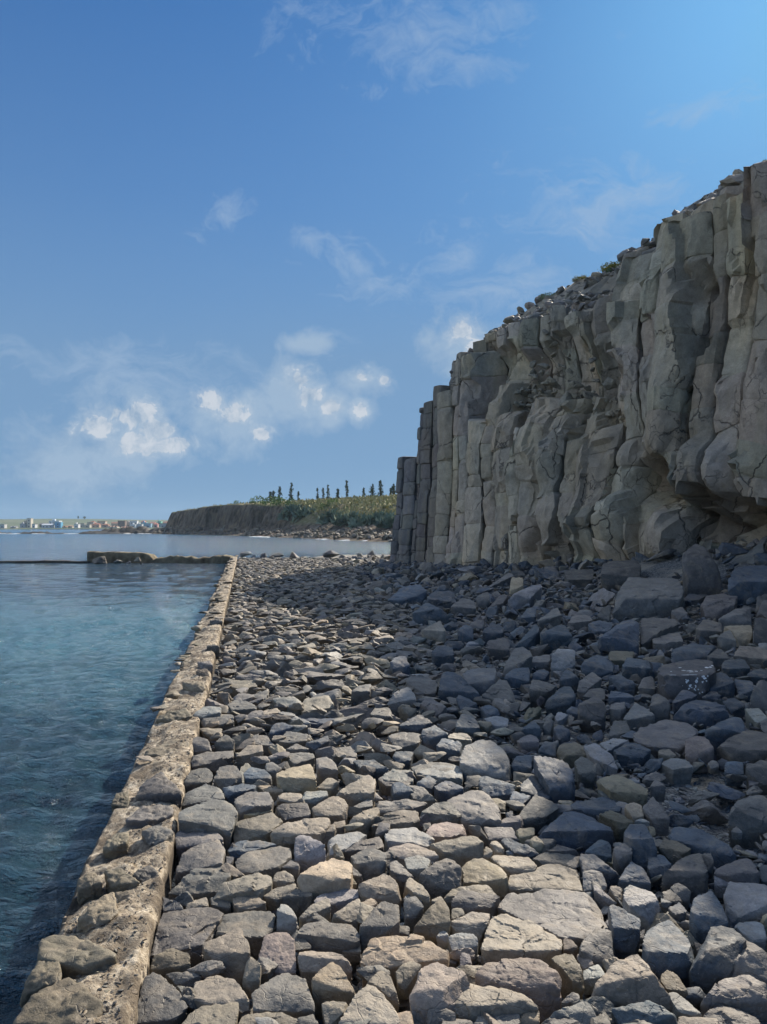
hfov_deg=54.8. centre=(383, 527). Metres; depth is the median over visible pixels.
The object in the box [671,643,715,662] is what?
boulder
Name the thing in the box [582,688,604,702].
rock
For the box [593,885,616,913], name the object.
rock
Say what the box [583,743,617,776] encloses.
rock
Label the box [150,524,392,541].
shore stones
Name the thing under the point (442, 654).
rock
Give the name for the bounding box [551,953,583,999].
rock
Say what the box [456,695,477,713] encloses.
rock
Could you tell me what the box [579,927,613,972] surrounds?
rock
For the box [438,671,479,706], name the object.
rock
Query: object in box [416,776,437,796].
paving rock
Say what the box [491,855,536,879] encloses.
rock
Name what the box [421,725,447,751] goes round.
rock
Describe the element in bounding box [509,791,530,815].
rock
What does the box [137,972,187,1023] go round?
paving rock
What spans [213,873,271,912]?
paving rock
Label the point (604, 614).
rock
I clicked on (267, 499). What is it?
green bush
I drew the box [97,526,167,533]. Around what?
reef
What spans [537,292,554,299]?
cliff plant
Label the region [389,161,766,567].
cliff
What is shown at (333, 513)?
agave clump
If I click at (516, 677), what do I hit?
rock
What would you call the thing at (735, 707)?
rock
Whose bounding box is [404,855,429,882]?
paving rock
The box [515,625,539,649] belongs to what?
rock
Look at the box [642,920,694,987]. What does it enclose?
rock
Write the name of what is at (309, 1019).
paving rock
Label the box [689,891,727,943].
rock
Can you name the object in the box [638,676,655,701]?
rock
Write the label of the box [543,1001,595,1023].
rock
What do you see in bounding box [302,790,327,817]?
paving rock
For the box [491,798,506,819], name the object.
rock
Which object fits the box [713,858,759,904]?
rock
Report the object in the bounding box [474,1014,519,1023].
paving rock
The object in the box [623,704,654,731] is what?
rock
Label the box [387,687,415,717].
rock
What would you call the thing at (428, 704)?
rock
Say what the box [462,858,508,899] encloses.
paving rock
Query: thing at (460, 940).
paving rock
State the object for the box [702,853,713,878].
rock
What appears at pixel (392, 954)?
paving rock
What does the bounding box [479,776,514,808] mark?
rock
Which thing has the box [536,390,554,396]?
boulder
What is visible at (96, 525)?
building
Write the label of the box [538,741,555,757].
rock
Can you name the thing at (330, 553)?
boulder
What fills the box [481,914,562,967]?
paving rock
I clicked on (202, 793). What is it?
paving rock
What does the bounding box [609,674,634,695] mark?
rock
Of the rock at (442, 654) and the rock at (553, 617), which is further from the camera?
the rock at (553, 617)
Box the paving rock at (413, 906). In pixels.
[403,896,423,931]
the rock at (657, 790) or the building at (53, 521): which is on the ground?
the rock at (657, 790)
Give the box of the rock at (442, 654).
[431,645,453,670]
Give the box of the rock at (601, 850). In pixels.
[585,840,611,863]
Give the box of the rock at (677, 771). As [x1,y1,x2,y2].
[660,758,692,784]
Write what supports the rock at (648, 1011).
on the ground
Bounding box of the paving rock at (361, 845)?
[343,837,383,862]
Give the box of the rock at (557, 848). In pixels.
[545,844,578,855]
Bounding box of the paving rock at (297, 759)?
[282,752,314,769]
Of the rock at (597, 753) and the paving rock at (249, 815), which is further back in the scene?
the rock at (597, 753)
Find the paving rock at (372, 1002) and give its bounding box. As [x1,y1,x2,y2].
[338,984,399,1023]
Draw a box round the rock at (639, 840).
[623,824,656,872]
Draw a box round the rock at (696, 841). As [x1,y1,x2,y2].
[668,826,735,875]
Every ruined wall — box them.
[0,560,89,562]
[87,551,157,562]
[151,554,233,563]
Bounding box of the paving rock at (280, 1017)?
[239,1012,297,1023]
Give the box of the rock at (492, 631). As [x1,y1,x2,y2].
[482,622,503,646]
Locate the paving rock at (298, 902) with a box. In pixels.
[282,889,312,916]
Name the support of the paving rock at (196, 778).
on the ground
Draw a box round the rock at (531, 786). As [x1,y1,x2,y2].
[520,775,551,800]
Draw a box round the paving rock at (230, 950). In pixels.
[202,927,249,989]
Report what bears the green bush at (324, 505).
on the headland
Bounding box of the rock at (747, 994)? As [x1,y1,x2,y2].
[700,975,766,1021]
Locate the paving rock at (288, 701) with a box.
[273,696,301,715]
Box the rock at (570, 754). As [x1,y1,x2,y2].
[556,742,585,767]
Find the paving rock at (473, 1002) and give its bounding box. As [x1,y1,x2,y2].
[453,983,537,1022]
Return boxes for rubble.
[449,169,743,395]
[513,321,624,422]
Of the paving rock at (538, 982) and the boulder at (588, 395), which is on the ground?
the paving rock at (538, 982)
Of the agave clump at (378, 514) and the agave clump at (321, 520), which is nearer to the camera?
the agave clump at (378, 514)
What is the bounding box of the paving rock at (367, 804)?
[350,799,372,819]
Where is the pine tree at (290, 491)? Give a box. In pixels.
[288,483,293,500]
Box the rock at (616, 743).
[600,738,628,756]
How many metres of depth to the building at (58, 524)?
860.00 m
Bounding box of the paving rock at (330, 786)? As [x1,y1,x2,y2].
[317,778,338,797]
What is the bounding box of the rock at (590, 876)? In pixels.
[582,870,606,893]
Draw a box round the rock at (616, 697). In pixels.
[608,691,633,712]
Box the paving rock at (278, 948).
[258,932,295,983]
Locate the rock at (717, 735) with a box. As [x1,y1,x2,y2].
[704,717,744,754]
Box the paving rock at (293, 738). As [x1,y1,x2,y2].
[278,731,307,748]
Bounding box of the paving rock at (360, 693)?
[351,684,370,705]
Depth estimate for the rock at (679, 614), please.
16.50 m
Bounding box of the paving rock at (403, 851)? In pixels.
[388,843,438,866]
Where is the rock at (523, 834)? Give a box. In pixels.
[516,827,534,843]
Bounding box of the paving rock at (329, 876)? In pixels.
[297,858,352,903]
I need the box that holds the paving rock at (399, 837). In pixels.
[384,827,434,851]
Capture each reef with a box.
[19,531,52,533]
[78,531,130,533]
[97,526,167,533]
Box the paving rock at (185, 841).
[175,831,223,864]
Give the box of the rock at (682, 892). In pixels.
[670,883,690,909]
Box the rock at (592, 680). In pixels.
[577,672,601,700]
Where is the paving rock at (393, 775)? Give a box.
[380,769,413,798]
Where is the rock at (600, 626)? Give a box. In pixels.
[588,620,611,633]
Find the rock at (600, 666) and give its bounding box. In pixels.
[580,655,613,680]
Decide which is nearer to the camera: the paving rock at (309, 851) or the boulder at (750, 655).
the paving rock at (309, 851)
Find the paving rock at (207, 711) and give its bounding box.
[193,706,220,727]
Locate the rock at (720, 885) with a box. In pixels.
[714,876,728,897]
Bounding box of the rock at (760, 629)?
[754,617,766,645]
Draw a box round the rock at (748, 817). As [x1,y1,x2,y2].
[728,795,766,848]
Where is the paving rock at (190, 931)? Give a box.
[150,907,223,967]
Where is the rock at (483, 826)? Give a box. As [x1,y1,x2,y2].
[469,822,496,835]
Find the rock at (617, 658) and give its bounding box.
[608,651,633,670]
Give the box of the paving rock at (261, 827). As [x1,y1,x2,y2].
[233,812,282,843]
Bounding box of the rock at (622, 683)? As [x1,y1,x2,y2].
[610,675,635,693]
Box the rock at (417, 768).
[411,762,462,780]
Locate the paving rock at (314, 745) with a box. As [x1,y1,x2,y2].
[305,736,328,756]
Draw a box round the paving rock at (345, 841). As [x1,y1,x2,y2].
[327,832,366,859]
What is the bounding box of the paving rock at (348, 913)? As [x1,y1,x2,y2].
[331,899,360,931]
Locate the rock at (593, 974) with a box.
[583,964,604,994]
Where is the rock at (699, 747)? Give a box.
[685,736,713,773]
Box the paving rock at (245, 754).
[236,745,262,768]
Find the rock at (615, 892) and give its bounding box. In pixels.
[609,886,622,907]
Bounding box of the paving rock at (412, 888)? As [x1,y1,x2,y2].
[403,878,429,914]
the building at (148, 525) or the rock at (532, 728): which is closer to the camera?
the rock at (532, 728)
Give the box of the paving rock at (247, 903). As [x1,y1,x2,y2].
[232,896,266,912]
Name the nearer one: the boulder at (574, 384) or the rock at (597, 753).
the rock at (597, 753)
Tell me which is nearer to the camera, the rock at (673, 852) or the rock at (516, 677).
the rock at (673, 852)
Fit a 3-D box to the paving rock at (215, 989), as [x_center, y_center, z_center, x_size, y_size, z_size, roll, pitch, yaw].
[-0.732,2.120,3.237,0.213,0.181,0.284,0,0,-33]
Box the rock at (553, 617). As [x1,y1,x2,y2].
[537,608,561,631]
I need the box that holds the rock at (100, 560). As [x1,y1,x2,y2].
[92,556,106,563]
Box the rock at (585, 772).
[574,757,596,789]
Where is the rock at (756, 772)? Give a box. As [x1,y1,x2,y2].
[746,763,766,795]
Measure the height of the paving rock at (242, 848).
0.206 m
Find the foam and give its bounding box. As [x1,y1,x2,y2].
[0,533,367,540]
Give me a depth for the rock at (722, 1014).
3.17 m
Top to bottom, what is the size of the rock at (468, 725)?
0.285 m
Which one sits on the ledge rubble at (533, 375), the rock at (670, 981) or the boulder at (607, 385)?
the boulder at (607, 385)
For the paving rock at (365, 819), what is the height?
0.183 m
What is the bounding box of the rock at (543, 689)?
[529,680,555,708]
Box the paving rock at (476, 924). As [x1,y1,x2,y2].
[450,912,489,953]
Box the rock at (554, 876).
[508,864,582,893]
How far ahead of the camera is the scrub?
191.52 m
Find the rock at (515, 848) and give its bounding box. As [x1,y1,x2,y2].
[501,838,538,859]
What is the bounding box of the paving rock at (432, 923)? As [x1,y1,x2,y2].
[414,898,450,945]
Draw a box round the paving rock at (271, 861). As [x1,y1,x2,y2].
[235,846,291,879]
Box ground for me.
[171,548,766,1012]
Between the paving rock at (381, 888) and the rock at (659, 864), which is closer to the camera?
the paving rock at (381, 888)
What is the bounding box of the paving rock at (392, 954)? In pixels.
[360,934,448,991]
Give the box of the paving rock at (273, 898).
[264,883,295,916]
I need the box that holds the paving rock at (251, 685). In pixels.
[228,680,256,697]
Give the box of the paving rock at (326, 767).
[316,757,338,784]
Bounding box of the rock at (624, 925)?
[608,905,640,959]
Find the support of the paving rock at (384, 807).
on the ground
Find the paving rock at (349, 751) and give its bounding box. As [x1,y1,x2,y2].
[331,746,356,762]
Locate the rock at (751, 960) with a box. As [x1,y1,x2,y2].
[732,940,766,984]
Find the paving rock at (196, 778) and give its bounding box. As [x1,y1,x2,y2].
[184,768,212,792]
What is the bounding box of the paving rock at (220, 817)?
[178,799,237,855]
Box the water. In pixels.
[0,529,390,1023]
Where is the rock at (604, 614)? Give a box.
[597,605,610,621]
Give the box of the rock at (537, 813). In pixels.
[519,794,558,835]
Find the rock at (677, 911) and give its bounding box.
[668,902,686,922]
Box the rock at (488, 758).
[459,739,510,787]
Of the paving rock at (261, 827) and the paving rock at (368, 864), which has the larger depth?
the paving rock at (261, 827)
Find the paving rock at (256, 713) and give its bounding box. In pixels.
[241,710,265,732]
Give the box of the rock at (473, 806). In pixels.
[447,790,501,835]
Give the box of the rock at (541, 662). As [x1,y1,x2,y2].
[532,655,550,672]
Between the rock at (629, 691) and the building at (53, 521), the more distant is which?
the building at (53, 521)
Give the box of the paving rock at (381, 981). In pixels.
[367,971,398,1012]
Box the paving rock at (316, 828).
[270,817,329,858]
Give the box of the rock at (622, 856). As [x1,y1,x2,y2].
[612,843,631,875]
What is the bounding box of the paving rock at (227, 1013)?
[182,1002,238,1023]
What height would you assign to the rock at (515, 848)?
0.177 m
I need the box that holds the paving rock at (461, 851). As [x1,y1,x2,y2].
[430,836,483,881]
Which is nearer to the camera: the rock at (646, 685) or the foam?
the rock at (646, 685)
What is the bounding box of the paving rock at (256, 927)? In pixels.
[215,911,274,960]
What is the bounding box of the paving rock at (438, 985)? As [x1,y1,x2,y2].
[409,962,470,1023]
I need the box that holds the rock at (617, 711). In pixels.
[609,702,625,725]
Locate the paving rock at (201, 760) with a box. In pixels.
[190,751,233,778]
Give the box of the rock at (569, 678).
[559,670,578,692]
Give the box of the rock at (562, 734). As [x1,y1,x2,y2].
[553,725,570,743]
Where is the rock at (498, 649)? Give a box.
[487,637,509,663]
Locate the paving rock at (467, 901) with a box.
[451,890,499,919]
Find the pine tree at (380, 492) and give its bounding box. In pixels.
[378,480,383,495]
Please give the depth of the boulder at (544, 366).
33.45 m
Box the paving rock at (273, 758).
[250,753,280,769]
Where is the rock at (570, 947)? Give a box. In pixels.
[563,938,577,958]
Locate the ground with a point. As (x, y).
(665, 568)
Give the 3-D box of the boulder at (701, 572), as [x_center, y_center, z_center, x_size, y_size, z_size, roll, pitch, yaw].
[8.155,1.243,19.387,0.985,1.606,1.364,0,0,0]
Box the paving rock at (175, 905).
[163,897,182,912]
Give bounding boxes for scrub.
[180,493,396,517]
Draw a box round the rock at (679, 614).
[671,607,688,626]
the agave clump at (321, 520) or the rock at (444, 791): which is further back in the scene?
the agave clump at (321, 520)
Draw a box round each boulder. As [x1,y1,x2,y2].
[240,551,251,556]
[271,552,283,556]
[290,551,298,557]
[323,550,339,556]
[388,584,426,604]
[412,603,448,627]
[426,591,455,612]
[451,598,475,619]
[490,573,514,587]
[497,888,608,960]
[507,584,541,608]
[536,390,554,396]
[537,363,549,369]
[538,811,613,854]
[540,625,571,654]
[545,376,560,389]
[558,391,577,409]
[564,569,593,587]
[568,615,592,633]
[569,381,584,387]
[583,391,598,399]
[597,620,639,658]
[601,560,640,591]
[603,377,617,389]
[612,577,684,622]
[633,720,697,758]
[640,618,678,655]
[652,631,682,650]
[657,659,716,708]
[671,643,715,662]
[673,700,728,729]
[682,544,722,597]
[684,593,706,607]
[700,593,737,621]
[718,607,751,632]
[727,565,766,607]
[733,646,766,669]
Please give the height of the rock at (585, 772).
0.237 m
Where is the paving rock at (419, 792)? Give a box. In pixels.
[408,785,428,800]
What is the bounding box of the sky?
[0,0,766,519]
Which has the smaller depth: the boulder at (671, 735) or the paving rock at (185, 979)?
the paving rock at (185, 979)
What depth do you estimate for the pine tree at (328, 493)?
226.81 m
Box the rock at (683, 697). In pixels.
[672,690,696,715]
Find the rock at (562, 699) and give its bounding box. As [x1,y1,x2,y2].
[545,686,575,715]
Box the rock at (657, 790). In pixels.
[650,780,665,801]
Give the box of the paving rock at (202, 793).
[182,784,224,809]
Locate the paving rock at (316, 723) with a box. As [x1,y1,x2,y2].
[299,717,334,736]
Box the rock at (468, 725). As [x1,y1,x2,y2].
[455,714,479,742]
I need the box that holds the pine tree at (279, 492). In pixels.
[277,486,282,499]
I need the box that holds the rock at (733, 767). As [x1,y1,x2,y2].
[724,761,743,786]
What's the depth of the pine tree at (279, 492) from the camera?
240.49 m
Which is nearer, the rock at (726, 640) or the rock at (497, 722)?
the rock at (497, 722)
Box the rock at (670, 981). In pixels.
[659,970,687,1000]
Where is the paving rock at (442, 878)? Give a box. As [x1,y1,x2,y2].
[418,858,461,903]
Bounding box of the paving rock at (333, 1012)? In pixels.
[322,1001,347,1023]
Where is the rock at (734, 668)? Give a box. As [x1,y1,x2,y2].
[721,659,749,677]
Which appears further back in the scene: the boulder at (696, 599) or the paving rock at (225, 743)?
the boulder at (696, 599)
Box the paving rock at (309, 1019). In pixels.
[297,1014,317,1023]
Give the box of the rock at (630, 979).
[591,954,671,1012]
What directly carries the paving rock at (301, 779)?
on the ground
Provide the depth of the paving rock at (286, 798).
5.61 m
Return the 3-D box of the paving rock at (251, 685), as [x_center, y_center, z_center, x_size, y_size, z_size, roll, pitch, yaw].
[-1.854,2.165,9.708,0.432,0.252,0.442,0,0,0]
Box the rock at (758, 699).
[749,680,766,714]
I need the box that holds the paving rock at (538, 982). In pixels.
[475,957,561,1023]
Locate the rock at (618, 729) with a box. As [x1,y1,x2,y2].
[608,720,629,739]
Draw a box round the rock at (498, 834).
[484,827,518,847]
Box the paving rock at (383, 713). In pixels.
[370,707,392,731]
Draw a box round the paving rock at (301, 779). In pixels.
[276,764,316,795]
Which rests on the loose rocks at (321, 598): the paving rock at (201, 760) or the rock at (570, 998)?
the rock at (570, 998)
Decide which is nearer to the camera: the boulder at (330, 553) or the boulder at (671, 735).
the boulder at (671, 735)
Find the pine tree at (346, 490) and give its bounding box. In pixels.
[345,480,348,496]
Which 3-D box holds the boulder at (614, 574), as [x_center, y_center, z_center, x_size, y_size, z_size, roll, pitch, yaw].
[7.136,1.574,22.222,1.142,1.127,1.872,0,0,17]
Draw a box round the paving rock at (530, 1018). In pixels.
[520,1011,539,1023]
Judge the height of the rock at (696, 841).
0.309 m
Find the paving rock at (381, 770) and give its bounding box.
[353,759,388,788]
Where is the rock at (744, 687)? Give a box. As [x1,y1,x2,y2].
[734,679,753,702]
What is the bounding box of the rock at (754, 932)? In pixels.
[734,921,766,949]
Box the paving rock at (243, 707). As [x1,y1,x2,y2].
[228,700,256,726]
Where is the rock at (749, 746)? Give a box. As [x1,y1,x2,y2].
[716,730,766,774]
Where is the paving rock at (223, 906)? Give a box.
[210,897,230,914]
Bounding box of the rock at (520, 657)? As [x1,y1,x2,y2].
[501,647,532,678]
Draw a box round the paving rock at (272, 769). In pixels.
[265,762,281,785]
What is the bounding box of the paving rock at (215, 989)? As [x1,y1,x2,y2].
[193,975,250,1023]
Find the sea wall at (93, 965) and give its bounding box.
[13,555,237,1023]
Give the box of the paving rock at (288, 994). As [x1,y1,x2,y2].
[251,973,314,1018]
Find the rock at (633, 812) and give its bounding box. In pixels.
[624,802,643,823]
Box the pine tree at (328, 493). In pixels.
[326,485,329,497]
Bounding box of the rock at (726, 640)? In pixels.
[717,630,736,654]
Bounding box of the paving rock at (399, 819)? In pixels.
[370,810,419,846]
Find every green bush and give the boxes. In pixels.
[250,495,266,503]
[259,496,275,504]
[270,495,285,505]
[284,497,297,504]
[317,503,329,508]
[325,497,339,503]
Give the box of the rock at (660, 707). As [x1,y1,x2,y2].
[649,694,670,722]
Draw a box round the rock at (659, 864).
[647,854,670,888]
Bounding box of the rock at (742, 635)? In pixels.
[723,625,752,649]
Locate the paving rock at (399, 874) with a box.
[389,860,413,895]
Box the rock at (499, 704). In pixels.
[492,698,509,719]
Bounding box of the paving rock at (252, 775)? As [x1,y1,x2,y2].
[243,767,271,785]
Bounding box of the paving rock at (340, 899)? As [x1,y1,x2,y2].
[314,889,358,922]
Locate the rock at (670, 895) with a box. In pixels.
[662,889,681,905]
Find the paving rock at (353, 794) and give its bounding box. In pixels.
[336,775,375,819]
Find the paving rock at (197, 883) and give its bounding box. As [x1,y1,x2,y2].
[168,866,232,906]
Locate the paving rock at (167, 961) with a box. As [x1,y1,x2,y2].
[150,948,190,978]
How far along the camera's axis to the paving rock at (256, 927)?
3.78 m
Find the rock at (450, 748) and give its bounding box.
[436,738,461,765]
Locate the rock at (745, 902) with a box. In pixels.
[723,881,766,927]
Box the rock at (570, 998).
[561,992,579,1008]
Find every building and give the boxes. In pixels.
[20,522,26,527]
[27,518,32,527]
[42,524,54,527]
[49,519,61,523]
[55,522,62,527]
[84,524,91,527]
[92,523,100,527]
[97,521,106,526]
[118,521,126,526]
[145,523,152,527]
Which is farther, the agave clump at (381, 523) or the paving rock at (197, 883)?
the agave clump at (381, 523)
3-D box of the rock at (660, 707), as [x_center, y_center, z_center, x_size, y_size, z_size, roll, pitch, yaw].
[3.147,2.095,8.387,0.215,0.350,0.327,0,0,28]
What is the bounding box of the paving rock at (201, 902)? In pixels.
[186,897,208,908]
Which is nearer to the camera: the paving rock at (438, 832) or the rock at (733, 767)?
the paving rock at (438, 832)
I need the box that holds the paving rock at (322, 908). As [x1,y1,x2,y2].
[299,898,330,928]
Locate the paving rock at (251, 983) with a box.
[242,957,260,998]
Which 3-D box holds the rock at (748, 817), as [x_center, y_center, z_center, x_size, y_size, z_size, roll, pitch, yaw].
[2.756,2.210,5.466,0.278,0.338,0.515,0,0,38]
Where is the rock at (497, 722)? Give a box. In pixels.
[484,716,508,736]
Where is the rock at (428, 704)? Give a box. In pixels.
[420,698,446,724]
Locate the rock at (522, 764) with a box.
[511,755,531,780]
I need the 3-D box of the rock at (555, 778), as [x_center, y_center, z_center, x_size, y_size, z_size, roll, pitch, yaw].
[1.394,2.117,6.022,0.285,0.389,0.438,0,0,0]
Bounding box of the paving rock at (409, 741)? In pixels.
[388,732,420,763]
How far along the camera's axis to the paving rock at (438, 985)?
3.17 m
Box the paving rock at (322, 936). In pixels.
[297,921,359,977]
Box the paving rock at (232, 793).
[222,783,255,806]
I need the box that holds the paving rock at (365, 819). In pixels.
[348,807,379,838]
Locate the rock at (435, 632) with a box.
[421,621,445,648]
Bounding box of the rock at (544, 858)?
[532,852,577,870]
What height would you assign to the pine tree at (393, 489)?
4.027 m
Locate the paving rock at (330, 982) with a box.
[311,962,354,1019]
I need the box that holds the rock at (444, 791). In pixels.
[434,781,463,802]
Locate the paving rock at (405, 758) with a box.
[392,751,413,769]
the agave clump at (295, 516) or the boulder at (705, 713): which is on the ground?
the boulder at (705, 713)
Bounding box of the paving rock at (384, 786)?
[378,770,411,799]
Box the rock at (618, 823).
[599,810,633,842]
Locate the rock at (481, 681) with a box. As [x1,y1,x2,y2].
[462,668,496,695]
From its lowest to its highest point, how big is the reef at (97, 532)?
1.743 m
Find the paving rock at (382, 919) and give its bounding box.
[359,901,399,955]
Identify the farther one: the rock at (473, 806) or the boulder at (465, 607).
the boulder at (465, 607)
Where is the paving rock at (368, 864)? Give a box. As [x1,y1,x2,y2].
[351,848,386,888]
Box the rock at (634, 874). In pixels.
[618,861,650,892]
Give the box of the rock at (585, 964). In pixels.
[577,954,593,971]
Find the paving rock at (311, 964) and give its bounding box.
[297,951,351,995]
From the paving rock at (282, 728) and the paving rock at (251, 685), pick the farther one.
the paving rock at (251, 685)
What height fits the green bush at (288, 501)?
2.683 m
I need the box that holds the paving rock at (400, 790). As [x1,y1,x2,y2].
[391,782,413,801]
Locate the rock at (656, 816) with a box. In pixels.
[642,797,669,835]
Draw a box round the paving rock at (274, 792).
[257,785,283,801]
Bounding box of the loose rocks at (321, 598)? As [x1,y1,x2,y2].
[165,536,766,1023]
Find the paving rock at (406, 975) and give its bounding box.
[396,961,421,999]
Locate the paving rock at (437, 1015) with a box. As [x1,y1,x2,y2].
[426,1008,455,1023]
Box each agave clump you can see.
[276,509,290,520]
[282,503,301,513]
[291,508,301,522]
[296,506,315,519]
[315,514,332,524]
[321,508,343,520]
[330,513,349,525]
[341,510,361,521]
[345,516,362,528]
[354,512,368,526]
[359,515,379,525]
[369,509,394,520]
[373,513,392,527]
[383,511,394,527]
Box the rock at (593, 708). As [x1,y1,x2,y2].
[578,696,605,732]
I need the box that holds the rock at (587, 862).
[579,853,618,892]
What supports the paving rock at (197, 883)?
on the ground
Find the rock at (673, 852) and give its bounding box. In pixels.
[659,839,690,864]
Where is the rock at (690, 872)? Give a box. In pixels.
[661,853,708,911]
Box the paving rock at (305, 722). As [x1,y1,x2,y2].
[278,711,310,734]
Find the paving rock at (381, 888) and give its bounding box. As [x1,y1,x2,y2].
[358,873,401,913]
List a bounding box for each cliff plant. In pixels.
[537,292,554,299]
[572,275,589,281]
[598,261,619,271]
[602,265,616,272]
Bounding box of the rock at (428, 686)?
[406,676,437,698]
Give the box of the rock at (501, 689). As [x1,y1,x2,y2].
[482,680,515,705]
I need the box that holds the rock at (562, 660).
[551,648,575,679]
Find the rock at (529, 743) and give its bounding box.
[517,735,538,753]
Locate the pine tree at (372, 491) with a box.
[369,484,375,496]
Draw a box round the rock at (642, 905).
[622,885,659,931]
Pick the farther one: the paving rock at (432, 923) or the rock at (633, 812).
the rock at (633, 812)
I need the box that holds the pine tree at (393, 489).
[391,484,395,494]
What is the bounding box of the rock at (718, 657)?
[707,649,729,672]
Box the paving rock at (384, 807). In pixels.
[376,799,427,816]
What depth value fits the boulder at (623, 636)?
12.71 m
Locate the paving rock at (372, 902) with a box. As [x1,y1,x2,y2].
[362,898,376,906]
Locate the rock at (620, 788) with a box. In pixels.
[596,775,647,807]
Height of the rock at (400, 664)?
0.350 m
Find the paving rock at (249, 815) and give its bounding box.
[244,810,272,818]
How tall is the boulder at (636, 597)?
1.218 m
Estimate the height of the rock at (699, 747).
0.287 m
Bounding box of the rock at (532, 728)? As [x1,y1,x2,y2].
[521,721,540,741]
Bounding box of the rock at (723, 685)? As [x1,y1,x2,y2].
[709,673,734,698]
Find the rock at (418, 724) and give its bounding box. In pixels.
[399,715,432,733]
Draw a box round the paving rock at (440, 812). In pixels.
[420,801,461,823]
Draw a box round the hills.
[0,519,167,528]
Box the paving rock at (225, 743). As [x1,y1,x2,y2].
[214,735,234,753]
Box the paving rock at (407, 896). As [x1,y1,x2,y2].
[403,893,422,905]
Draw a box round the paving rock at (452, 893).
[444,884,496,918]
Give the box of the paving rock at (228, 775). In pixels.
[214,765,241,790]
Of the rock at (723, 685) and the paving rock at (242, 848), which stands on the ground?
the rock at (723, 685)
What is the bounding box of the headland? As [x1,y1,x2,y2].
[147,497,395,541]
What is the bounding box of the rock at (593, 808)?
[571,797,621,819]
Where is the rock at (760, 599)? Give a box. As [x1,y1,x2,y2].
[756,594,766,615]
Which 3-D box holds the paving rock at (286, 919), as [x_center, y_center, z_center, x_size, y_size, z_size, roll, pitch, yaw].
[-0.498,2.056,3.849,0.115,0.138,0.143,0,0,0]
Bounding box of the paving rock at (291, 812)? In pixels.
[275,802,310,822]
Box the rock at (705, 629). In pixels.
[695,620,721,644]
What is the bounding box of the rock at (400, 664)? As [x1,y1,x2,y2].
[390,656,410,674]
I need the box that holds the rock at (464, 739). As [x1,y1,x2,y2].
[448,733,471,749]
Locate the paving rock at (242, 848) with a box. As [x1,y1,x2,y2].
[227,840,276,867]
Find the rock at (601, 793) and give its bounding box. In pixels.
[598,790,625,802]
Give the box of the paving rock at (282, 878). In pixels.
[272,871,294,888]
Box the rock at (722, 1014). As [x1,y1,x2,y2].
[703,1005,760,1023]
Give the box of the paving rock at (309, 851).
[294,835,325,874]
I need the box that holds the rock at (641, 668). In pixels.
[622,658,653,678]
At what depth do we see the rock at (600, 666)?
10.68 m
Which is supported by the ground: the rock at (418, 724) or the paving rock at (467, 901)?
the rock at (418, 724)
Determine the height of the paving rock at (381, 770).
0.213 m
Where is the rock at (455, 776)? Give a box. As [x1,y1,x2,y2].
[417,765,462,785]
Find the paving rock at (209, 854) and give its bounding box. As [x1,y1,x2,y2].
[175,839,225,885]
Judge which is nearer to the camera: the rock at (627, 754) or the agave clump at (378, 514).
the rock at (627, 754)
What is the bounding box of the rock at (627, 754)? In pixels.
[613,742,650,774]
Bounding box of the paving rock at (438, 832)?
[426,822,466,842]
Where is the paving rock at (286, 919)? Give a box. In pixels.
[277,904,297,935]
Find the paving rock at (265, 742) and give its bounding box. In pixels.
[252,735,273,756]
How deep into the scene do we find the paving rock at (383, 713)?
8.12 m
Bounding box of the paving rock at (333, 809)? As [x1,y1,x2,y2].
[312,796,347,824]
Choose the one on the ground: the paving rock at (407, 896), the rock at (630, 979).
the rock at (630, 979)
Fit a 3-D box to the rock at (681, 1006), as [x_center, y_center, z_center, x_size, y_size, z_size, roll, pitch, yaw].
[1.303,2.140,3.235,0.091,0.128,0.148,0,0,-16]
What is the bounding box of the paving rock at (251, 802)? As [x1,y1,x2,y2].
[234,791,273,821]
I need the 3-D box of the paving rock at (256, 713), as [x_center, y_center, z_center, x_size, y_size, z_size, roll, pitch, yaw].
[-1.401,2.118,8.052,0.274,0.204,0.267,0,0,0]
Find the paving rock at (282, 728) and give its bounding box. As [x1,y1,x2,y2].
[270,722,293,744]
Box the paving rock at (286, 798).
[277,793,302,805]
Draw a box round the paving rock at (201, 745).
[192,737,211,754]
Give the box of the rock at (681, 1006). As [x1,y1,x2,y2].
[668,992,701,1021]
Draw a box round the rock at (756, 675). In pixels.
[747,669,766,684]
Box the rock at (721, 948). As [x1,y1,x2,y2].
[689,926,746,994]
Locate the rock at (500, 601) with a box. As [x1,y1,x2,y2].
[490,595,508,612]
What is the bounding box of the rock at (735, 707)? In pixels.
[722,698,744,721]
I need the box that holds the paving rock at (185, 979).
[165,971,199,988]
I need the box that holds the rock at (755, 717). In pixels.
[745,708,766,731]
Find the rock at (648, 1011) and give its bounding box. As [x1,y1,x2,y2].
[612,1000,677,1023]
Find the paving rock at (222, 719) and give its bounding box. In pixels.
[201,714,233,735]
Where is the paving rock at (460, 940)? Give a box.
[448,933,477,966]
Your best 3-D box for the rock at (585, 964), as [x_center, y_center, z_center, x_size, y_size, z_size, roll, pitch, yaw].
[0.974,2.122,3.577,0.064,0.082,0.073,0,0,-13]
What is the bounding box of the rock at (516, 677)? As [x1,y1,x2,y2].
[504,667,529,692]
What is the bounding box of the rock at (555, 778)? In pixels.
[534,756,574,803]

